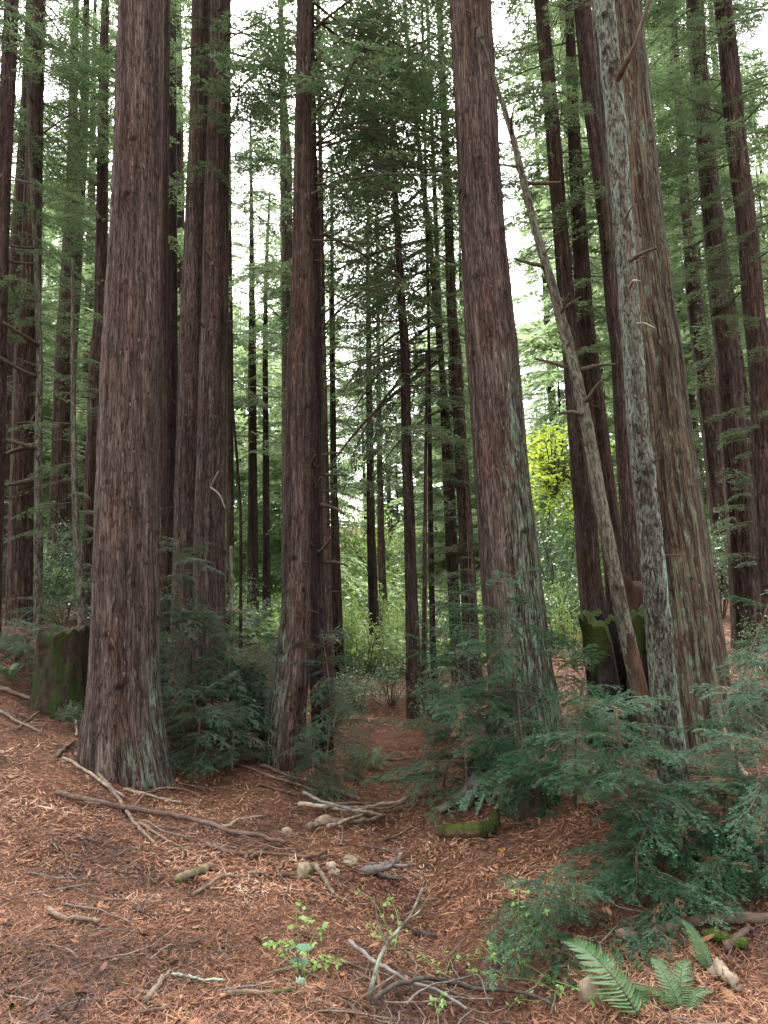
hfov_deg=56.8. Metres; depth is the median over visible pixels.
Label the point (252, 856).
fallen branch
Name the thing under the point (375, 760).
fern
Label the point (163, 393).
redwood tree
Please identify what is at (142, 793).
fallen branch
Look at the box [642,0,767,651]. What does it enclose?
redwood tree
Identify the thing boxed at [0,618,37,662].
redwood sapling
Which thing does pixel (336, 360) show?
redwood tree
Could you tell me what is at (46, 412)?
redwood tree
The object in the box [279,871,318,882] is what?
fallen branch
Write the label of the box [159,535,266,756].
redwood sapling
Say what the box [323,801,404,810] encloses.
fallen branch
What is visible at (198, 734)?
redwood sapling
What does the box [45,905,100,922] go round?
fallen branch
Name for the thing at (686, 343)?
redwood tree
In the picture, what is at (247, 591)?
undergrowth bush
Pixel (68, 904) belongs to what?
fallen branch
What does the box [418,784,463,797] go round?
fallen branch
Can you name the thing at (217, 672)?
redwood sapling
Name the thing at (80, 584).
redwood tree
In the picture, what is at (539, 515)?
bush
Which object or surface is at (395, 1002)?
fallen branch
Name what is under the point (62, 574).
shrub
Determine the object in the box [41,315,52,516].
redwood tree
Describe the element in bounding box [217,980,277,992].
fallen branch
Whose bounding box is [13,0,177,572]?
redwood tree
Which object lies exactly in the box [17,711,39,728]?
fallen branch
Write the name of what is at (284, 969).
fallen branch
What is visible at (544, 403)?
redwood tree
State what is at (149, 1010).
fallen branch
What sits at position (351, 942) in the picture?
fallen branch
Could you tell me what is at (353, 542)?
bush
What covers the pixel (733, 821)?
redwood sapling
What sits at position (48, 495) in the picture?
bush
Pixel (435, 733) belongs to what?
redwood sapling
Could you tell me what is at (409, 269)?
redwood tree
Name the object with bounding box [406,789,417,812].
fallen branch
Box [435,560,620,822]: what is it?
redwood sapling
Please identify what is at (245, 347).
redwood tree
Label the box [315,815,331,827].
rock
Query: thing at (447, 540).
redwood tree
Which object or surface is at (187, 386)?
redwood tree
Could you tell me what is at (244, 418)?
redwood tree
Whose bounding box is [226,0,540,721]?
redwood tree
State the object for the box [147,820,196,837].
fallen branch
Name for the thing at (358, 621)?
shrub
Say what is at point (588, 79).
redwood tree
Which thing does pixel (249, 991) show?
fallen branch
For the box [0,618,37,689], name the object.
redwood sapling
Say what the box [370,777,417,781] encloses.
fallen branch
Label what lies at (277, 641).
undergrowth bush
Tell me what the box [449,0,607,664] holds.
redwood tree
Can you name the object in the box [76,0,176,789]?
redwood tree
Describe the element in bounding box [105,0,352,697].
redwood tree
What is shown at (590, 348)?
redwood tree
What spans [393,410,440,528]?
redwood tree
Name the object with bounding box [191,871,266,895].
fallen branch
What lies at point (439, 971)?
briar
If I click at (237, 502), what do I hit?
redwood tree
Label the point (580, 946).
fern
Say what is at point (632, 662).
leaning tree
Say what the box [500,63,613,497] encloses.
redwood tree
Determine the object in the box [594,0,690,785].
dead snag
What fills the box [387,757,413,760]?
fallen branch
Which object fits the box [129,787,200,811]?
fallen branch
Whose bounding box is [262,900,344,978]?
briar
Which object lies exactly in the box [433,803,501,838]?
mossy log
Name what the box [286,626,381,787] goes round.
redwood sapling
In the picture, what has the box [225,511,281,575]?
bush
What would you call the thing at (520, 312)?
sky
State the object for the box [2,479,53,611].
redwood sapling
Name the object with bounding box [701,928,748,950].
log piece
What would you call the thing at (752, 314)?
redwood tree
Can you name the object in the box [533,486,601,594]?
shrub
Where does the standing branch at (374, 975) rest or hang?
on the ground at (374, 709)
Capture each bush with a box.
[43,467,79,523]
[43,503,82,541]
[225,490,247,586]
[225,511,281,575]
[225,536,246,580]
[225,555,274,644]
[235,619,357,664]
[259,584,281,607]
[271,583,280,627]
[330,486,403,583]
[342,587,373,674]
[342,601,362,668]
[346,623,405,676]
[358,587,396,622]
[365,496,427,583]
[365,526,435,571]
[379,581,436,629]
[386,522,446,586]
[388,606,401,628]
[389,588,419,628]
[394,525,444,568]
[427,519,478,570]
[436,589,480,622]
[444,512,479,571]
[472,497,599,561]
[530,477,598,566]
[542,555,576,594]
[542,564,580,645]
[544,586,604,623]
[546,458,573,551]
[612,448,619,513]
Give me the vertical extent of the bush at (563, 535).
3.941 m
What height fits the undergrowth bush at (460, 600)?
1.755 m
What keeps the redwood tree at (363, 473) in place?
on the ground at (374, 709)
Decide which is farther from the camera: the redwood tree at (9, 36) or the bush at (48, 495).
the bush at (48, 495)
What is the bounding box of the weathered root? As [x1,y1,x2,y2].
[356,849,413,880]
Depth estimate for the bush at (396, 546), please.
29.51 m
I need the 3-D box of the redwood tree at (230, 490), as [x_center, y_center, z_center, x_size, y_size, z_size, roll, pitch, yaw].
[-3.552,-7.678,16.218,2.512,22.088,2.802,5,-10,-44]
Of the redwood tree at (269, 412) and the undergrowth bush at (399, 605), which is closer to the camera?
the undergrowth bush at (399, 605)
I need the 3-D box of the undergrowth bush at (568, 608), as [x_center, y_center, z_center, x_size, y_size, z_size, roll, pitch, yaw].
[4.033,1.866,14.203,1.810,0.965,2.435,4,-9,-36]
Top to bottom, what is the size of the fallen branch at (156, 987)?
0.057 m
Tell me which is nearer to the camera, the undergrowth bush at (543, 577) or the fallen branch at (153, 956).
the fallen branch at (153, 956)
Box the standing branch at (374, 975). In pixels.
[366,888,429,1002]
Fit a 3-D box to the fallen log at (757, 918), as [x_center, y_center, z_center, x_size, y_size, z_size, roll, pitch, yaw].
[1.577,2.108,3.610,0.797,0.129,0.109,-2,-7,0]
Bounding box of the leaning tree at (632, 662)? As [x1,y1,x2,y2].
[475,26,656,768]
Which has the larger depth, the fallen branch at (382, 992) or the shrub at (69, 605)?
the shrub at (69, 605)
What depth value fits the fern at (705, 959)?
3.31 m
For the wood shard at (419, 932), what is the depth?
4.23 m
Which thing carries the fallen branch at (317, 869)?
on the ground at (374, 709)
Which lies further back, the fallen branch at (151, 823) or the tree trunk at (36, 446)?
the tree trunk at (36, 446)
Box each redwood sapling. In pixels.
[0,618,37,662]
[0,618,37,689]
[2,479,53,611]
[2,596,65,660]
[43,509,92,622]
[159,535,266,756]
[160,601,273,755]
[160,669,262,780]
[173,700,278,774]
[175,598,311,748]
[227,618,310,708]
[278,724,361,810]
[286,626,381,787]
[361,631,569,825]
[383,618,519,813]
[417,532,487,745]
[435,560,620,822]
[455,625,672,818]
[478,864,628,1009]
[522,689,767,902]
[562,797,725,915]
[588,731,767,871]
[597,867,723,971]
[616,728,767,887]
[639,832,767,931]
[664,589,767,818]
[727,623,767,716]
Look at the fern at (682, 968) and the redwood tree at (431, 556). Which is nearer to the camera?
the fern at (682, 968)
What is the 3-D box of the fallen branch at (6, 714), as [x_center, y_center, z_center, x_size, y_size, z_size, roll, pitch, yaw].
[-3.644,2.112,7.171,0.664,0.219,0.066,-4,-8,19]
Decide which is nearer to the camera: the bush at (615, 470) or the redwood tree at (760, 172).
the bush at (615, 470)
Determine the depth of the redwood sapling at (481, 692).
6.20 m
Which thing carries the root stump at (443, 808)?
on the ground at (374, 709)
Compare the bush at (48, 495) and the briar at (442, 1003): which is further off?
the bush at (48, 495)
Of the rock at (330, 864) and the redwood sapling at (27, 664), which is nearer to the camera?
the rock at (330, 864)
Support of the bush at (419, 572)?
on the ground at (374, 709)
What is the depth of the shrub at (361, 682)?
11.51 m
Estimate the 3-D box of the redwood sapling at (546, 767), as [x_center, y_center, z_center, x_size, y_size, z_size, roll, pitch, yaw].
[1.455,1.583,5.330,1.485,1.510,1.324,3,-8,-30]
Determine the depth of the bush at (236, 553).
25.89 m
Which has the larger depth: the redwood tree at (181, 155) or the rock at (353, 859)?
the redwood tree at (181, 155)
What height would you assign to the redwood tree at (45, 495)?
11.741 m
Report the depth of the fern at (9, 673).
8.31 m
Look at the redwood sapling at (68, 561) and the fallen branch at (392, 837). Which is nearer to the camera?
the fallen branch at (392, 837)
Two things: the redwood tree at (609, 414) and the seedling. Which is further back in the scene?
the redwood tree at (609, 414)
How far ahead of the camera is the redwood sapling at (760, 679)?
7.49 m
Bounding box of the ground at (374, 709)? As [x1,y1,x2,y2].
[0,527,767,1023]
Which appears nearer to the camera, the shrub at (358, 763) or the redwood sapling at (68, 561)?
the shrub at (358, 763)
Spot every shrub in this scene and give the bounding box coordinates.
[2,515,82,601]
[29,585,90,626]
[43,521,82,608]
[53,698,83,728]
[305,668,371,733]
[325,731,386,780]
[335,660,392,707]
[342,648,429,706]
[343,594,368,660]
[343,598,405,676]
[365,581,420,645]
[366,582,479,691]
[408,666,475,740]
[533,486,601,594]
[542,541,581,653]
[547,580,582,658]
[708,504,728,618]
[727,606,767,672]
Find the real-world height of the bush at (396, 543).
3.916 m
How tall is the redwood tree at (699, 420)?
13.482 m
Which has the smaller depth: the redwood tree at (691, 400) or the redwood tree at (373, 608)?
the redwood tree at (373, 608)
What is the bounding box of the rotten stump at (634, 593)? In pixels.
[623,573,642,612]
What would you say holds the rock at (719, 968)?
on the ground at (374, 709)
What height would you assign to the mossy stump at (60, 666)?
1.367 m
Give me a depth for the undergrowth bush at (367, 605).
22.41 m
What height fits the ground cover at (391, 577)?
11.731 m
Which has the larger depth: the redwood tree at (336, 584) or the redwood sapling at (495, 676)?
the redwood tree at (336, 584)
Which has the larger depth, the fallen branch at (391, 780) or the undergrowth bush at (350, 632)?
the undergrowth bush at (350, 632)
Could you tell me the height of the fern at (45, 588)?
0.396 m
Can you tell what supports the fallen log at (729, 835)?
on the ground at (374, 709)
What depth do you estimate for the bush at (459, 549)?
27.58 m
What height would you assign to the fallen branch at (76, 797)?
0.354 m
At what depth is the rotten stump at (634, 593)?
8.06 m
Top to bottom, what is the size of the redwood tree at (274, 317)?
29.131 m
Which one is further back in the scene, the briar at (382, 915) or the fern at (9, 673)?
the fern at (9, 673)
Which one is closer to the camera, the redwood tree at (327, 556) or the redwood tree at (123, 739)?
the redwood tree at (123, 739)
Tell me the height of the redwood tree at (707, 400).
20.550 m
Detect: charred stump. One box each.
[227,661,266,743]
[578,604,648,752]
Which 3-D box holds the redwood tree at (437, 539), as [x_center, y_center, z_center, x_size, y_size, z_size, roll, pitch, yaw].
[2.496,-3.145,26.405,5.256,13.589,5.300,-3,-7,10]
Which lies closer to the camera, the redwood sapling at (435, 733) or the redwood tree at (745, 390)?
the redwood sapling at (435, 733)
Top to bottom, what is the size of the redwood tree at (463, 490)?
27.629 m
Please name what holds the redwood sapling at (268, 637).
on the ground at (374, 709)
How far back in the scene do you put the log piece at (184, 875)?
4.37 m
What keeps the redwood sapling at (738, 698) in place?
on the ground at (374, 709)
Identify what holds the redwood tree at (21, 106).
on the ground at (374, 709)
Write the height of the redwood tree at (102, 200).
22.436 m
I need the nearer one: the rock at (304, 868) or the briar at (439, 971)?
the briar at (439, 971)
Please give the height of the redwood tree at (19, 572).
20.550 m
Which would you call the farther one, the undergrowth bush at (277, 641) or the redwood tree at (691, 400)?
the redwood tree at (691, 400)
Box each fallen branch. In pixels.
[0,686,29,699]
[0,709,51,733]
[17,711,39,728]
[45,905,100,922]
[54,739,75,758]
[54,789,288,844]
[61,756,124,796]
[64,902,130,922]
[73,720,77,735]
[74,752,156,843]
[123,788,181,802]
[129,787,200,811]
[132,904,145,913]
[138,821,186,849]
[138,1006,179,1013]
[142,969,171,1002]
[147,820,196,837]
[149,942,171,959]
[170,971,225,981]
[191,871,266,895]
[204,841,328,863]
[210,815,262,828]
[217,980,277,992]
[226,988,296,995]
[240,764,343,844]
[249,846,269,859]
[255,783,296,794]
[261,764,297,779]
[268,961,354,974]
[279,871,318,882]
[297,801,385,816]
[302,791,351,810]
[305,816,384,829]
[312,862,334,894]
[316,800,397,805]
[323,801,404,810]
[326,813,363,828]
[329,785,360,800]
[347,938,467,1010]
[354,797,408,814]
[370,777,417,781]
[372,954,551,1004]
[383,825,412,840]
[384,1000,503,1013]
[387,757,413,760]
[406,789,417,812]
[406,974,489,1005]
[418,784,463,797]
[475,759,495,814]
[719,720,748,780]
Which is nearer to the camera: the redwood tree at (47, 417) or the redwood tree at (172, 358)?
the redwood tree at (172, 358)
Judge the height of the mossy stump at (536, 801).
0.664 m
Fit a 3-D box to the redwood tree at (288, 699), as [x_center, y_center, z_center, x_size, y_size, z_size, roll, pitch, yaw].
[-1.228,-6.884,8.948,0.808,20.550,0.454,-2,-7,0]
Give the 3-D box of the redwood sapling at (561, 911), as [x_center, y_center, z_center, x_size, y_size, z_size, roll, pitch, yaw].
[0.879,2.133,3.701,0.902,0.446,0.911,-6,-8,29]
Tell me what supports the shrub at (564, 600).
on the ground at (374, 709)
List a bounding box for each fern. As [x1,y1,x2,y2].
[0,663,21,679]
[44,581,75,597]
[50,591,76,605]
[353,747,403,770]
[561,937,663,1021]
[636,959,715,1010]
[682,920,711,967]
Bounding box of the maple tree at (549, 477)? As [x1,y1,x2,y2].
[526,422,614,576]
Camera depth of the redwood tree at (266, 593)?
17.53 m
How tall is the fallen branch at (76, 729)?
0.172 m
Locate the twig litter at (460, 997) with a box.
[0,625,767,1023]
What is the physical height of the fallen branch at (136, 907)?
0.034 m
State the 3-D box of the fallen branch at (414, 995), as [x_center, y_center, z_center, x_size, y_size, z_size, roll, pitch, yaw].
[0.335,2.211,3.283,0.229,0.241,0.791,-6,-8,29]
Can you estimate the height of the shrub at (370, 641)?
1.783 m
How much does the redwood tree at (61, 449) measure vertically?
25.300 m
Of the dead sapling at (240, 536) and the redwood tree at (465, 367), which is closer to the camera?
the dead sapling at (240, 536)
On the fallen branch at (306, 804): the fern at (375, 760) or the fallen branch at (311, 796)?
the fallen branch at (311, 796)
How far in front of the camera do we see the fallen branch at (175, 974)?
3.24 m
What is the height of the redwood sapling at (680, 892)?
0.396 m
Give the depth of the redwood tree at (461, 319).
30.28 m
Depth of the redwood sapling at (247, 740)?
7.28 m
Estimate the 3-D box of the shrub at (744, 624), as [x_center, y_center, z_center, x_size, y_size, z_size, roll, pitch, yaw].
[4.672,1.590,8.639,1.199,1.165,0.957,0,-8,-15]
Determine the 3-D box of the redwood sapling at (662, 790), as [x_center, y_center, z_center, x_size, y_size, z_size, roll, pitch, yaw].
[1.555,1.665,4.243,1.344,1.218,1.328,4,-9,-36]
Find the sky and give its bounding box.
[0,0,767,526]
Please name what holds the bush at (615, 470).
on the ground at (374, 709)
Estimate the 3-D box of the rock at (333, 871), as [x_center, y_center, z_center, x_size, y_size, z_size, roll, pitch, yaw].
[-0.340,2.459,4.846,0.086,0.045,0.089,-2,-7,5]
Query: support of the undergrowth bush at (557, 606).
on the ground at (374, 709)
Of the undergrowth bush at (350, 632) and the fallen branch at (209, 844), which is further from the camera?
the undergrowth bush at (350, 632)
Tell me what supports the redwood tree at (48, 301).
on the ground at (374, 709)
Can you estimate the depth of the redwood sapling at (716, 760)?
4.42 m
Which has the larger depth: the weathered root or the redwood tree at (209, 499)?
the redwood tree at (209, 499)
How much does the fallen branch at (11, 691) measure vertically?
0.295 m
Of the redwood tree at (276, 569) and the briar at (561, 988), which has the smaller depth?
the briar at (561, 988)
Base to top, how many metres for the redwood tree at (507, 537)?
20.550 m
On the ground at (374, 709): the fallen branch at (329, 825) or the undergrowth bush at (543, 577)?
the undergrowth bush at (543, 577)
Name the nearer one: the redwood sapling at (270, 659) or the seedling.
the seedling
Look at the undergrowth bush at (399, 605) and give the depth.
21.11 m
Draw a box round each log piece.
[173,862,214,882]
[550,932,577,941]
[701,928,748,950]
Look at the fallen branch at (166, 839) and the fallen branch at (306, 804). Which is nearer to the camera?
the fallen branch at (166, 839)
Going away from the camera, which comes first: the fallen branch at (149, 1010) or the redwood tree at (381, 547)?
the fallen branch at (149, 1010)
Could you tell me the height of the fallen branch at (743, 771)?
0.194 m
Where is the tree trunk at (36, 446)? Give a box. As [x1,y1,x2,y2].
[0,57,43,633]
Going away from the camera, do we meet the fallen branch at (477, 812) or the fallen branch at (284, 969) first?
the fallen branch at (284, 969)
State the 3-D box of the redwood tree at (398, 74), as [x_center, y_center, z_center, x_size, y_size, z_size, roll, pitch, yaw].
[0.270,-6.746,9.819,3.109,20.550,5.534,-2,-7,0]
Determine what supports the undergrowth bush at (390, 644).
on the ground at (374, 709)
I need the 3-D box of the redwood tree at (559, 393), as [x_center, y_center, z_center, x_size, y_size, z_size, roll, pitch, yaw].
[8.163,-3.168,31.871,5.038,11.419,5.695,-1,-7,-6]
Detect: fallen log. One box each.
[615,911,767,942]
[694,818,767,851]
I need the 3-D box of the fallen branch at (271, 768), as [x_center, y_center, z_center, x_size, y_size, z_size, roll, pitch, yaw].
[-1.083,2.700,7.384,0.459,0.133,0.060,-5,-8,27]
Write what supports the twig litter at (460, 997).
on the ground at (374, 709)
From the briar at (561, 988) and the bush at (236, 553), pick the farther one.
the bush at (236, 553)
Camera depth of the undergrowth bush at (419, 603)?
18.13 m
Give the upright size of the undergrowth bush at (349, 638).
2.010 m
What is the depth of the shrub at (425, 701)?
9.04 m
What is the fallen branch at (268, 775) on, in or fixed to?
on the ground at (374, 709)
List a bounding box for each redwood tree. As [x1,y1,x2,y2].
[0,0,110,636]
[0,0,113,600]
[0,0,114,625]
[0,0,117,599]
[4,259,102,625]
[9,96,92,524]
[11,0,117,513]
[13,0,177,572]
[19,0,185,619]
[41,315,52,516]
[42,92,63,392]
[42,167,82,453]
[42,211,83,453]
[42,233,85,487]
[43,363,50,515]
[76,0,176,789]
[76,0,281,469]
[91,0,251,631]
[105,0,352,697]
[159,0,170,706]
[166,0,280,677]
[177,71,287,641]
[225,191,270,554]
[225,357,270,540]
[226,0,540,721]
[229,0,392,608]
[231,123,329,637]
[233,192,281,638]
[233,300,275,519]
[234,37,351,519]
[234,355,364,590]
[234,363,367,592]
[244,329,281,516]
[246,97,364,530]
[258,165,399,680]
[263,0,317,772]
[272,378,356,551]
[275,0,517,681]
[286,0,507,755]
[316,0,340,712]
[324,195,423,674]
[325,294,376,545]
[328,203,434,636]
[337,316,401,533]
[341,278,423,551]
[357,413,422,546]
[363,0,527,693]
[382,158,473,535]
[388,263,479,588]
[390,0,474,698]
[391,213,540,571]
[393,8,476,681]
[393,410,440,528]
[413,245,474,504]
[421,351,427,712]
[449,0,566,768]
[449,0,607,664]
[492,0,696,616]
[495,0,715,574]
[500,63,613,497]
[519,0,679,431]
[524,319,573,532]
[524,388,570,499]
[525,400,565,486]
[564,330,703,478]
[572,1,767,496]
[573,0,641,580]
[584,2,767,503]
[591,0,745,753]
[591,0,767,598]
[603,371,616,478]
[642,0,767,643]
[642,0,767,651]
[643,0,767,498]
[677,3,767,375]
[695,257,746,498]
[702,165,767,448]
[734,190,767,322]
[745,114,767,239]
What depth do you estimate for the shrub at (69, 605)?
10.88 m
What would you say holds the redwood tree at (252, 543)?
on the ground at (374, 709)
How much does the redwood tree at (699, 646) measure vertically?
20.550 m
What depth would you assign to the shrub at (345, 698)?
9.75 m
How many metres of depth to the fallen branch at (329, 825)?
5.84 m
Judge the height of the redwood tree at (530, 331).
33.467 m
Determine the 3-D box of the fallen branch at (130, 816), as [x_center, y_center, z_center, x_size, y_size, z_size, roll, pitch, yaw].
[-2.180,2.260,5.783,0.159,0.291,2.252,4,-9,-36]
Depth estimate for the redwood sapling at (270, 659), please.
9.51 m
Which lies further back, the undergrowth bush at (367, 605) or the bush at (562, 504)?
the bush at (562, 504)
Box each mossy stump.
[27,624,89,722]
[496,767,559,821]
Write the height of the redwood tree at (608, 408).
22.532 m
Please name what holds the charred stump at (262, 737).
on the ground at (374, 709)
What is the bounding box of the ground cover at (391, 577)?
[43,485,712,677]
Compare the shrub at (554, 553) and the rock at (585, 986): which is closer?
the rock at (585, 986)
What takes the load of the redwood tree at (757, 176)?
on the ground at (374, 709)
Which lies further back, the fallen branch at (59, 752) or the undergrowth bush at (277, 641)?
the undergrowth bush at (277, 641)
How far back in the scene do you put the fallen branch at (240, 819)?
5.76 m
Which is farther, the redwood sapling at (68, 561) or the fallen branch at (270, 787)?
the redwood sapling at (68, 561)
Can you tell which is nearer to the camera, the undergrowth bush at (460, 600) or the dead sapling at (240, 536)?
the dead sapling at (240, 536)
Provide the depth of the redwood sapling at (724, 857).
3.78 m
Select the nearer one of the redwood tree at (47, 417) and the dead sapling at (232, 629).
the dead sapling at (232, 629)
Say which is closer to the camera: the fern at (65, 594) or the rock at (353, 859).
the rock at (353, 859)
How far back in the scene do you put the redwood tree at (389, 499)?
43.05 m
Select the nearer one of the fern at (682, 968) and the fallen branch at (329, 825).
the fern at (682, 968)
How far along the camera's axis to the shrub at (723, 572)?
11.30 m
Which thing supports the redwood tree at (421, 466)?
on the ground at (374, 709)
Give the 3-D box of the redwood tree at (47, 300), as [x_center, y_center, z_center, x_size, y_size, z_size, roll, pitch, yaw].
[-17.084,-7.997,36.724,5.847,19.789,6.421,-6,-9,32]
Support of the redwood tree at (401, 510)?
on the ground at (374, 709)
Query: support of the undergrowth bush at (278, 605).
on the ground at (374, 709)
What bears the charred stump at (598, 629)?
on the ground at (374, 709)
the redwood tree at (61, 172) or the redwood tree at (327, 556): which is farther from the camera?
the redwood tree at (61, 172)
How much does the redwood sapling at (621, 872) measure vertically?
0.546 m
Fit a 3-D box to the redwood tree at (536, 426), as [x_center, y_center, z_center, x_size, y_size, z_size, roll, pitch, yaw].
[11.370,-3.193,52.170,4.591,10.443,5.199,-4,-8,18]
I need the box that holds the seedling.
[283,943,312,994]
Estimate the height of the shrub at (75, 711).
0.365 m
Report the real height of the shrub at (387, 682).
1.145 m
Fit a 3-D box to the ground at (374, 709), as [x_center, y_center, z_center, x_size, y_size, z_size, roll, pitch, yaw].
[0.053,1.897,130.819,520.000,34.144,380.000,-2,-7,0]
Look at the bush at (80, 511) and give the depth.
23.24 m
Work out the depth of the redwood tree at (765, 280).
29.98 m
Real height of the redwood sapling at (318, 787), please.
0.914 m
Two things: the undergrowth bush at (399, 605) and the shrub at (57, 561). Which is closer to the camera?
the shrub at (57, 561)
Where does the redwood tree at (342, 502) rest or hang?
on the ground at (374, 709)
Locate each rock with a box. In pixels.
[281,827,291,834]
[296,861,313,878]
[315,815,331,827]
[326,861,335,867]
[328,868,339,874]
[343,854,357,866]
[579,974,600,1003]
[707,957,741,990]
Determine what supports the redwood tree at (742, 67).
on the ground at (374, 709)
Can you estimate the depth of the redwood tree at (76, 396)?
30.93 m
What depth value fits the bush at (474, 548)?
24.70 m
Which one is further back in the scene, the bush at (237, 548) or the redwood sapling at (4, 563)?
the bush at (237, 548)
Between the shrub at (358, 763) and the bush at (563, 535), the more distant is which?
the bush at (563, 535)
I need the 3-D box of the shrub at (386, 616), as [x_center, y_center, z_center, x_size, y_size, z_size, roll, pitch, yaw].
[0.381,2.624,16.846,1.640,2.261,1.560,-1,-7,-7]
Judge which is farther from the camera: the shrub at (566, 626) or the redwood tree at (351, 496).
the redwood tree at (351, 496)
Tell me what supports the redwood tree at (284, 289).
on the ground at (374, 709)
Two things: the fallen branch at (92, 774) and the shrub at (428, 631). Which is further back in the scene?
the shrub at (428, 631)
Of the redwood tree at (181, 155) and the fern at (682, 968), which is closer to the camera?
the fern at (682, 968)
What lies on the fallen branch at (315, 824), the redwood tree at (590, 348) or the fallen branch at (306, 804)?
the fallen branch at (306, 804)
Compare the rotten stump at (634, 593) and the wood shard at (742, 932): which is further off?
the rotten stump at (634, 593)
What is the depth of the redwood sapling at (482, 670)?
8.70 m
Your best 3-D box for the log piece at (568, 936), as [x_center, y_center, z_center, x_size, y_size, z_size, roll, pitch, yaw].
[0.946,2.239,3.735,0.147,0.054,0.059,-7,-9,38]
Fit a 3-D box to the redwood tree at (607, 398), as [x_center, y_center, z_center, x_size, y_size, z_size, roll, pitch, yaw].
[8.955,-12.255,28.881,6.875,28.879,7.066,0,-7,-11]
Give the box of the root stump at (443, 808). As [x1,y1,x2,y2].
[437,754,495,813]
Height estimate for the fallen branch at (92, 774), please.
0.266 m
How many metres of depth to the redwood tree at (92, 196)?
27.13 m
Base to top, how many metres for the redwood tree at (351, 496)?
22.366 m
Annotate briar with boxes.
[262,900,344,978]
[355,888,407,952]
[410,951,460,977]
[428,990,536,1016]
[466,889,603,1007]
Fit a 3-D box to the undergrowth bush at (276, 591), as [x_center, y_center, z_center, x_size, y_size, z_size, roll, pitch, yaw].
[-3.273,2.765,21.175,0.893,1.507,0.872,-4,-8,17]
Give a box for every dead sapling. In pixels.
[230,352,241,651]
[230,546,235,742]
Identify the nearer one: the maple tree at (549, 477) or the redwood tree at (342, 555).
the maple tree at (549, 477)
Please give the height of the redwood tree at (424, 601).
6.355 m
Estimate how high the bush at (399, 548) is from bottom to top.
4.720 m
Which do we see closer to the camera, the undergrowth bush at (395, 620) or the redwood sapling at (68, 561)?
the redwood sapling at (68, 561)
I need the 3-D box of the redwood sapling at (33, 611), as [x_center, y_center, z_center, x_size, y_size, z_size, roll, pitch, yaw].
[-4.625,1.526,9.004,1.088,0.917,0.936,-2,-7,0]
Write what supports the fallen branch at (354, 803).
on the ground at (374, 709)
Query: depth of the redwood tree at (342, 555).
27.51 m
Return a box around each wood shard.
[412,928,436,937]
[722,925,754,950]
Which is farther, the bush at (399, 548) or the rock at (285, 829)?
the bush at (399, 548)
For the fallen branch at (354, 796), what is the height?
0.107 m
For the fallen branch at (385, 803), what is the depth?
6.76 m

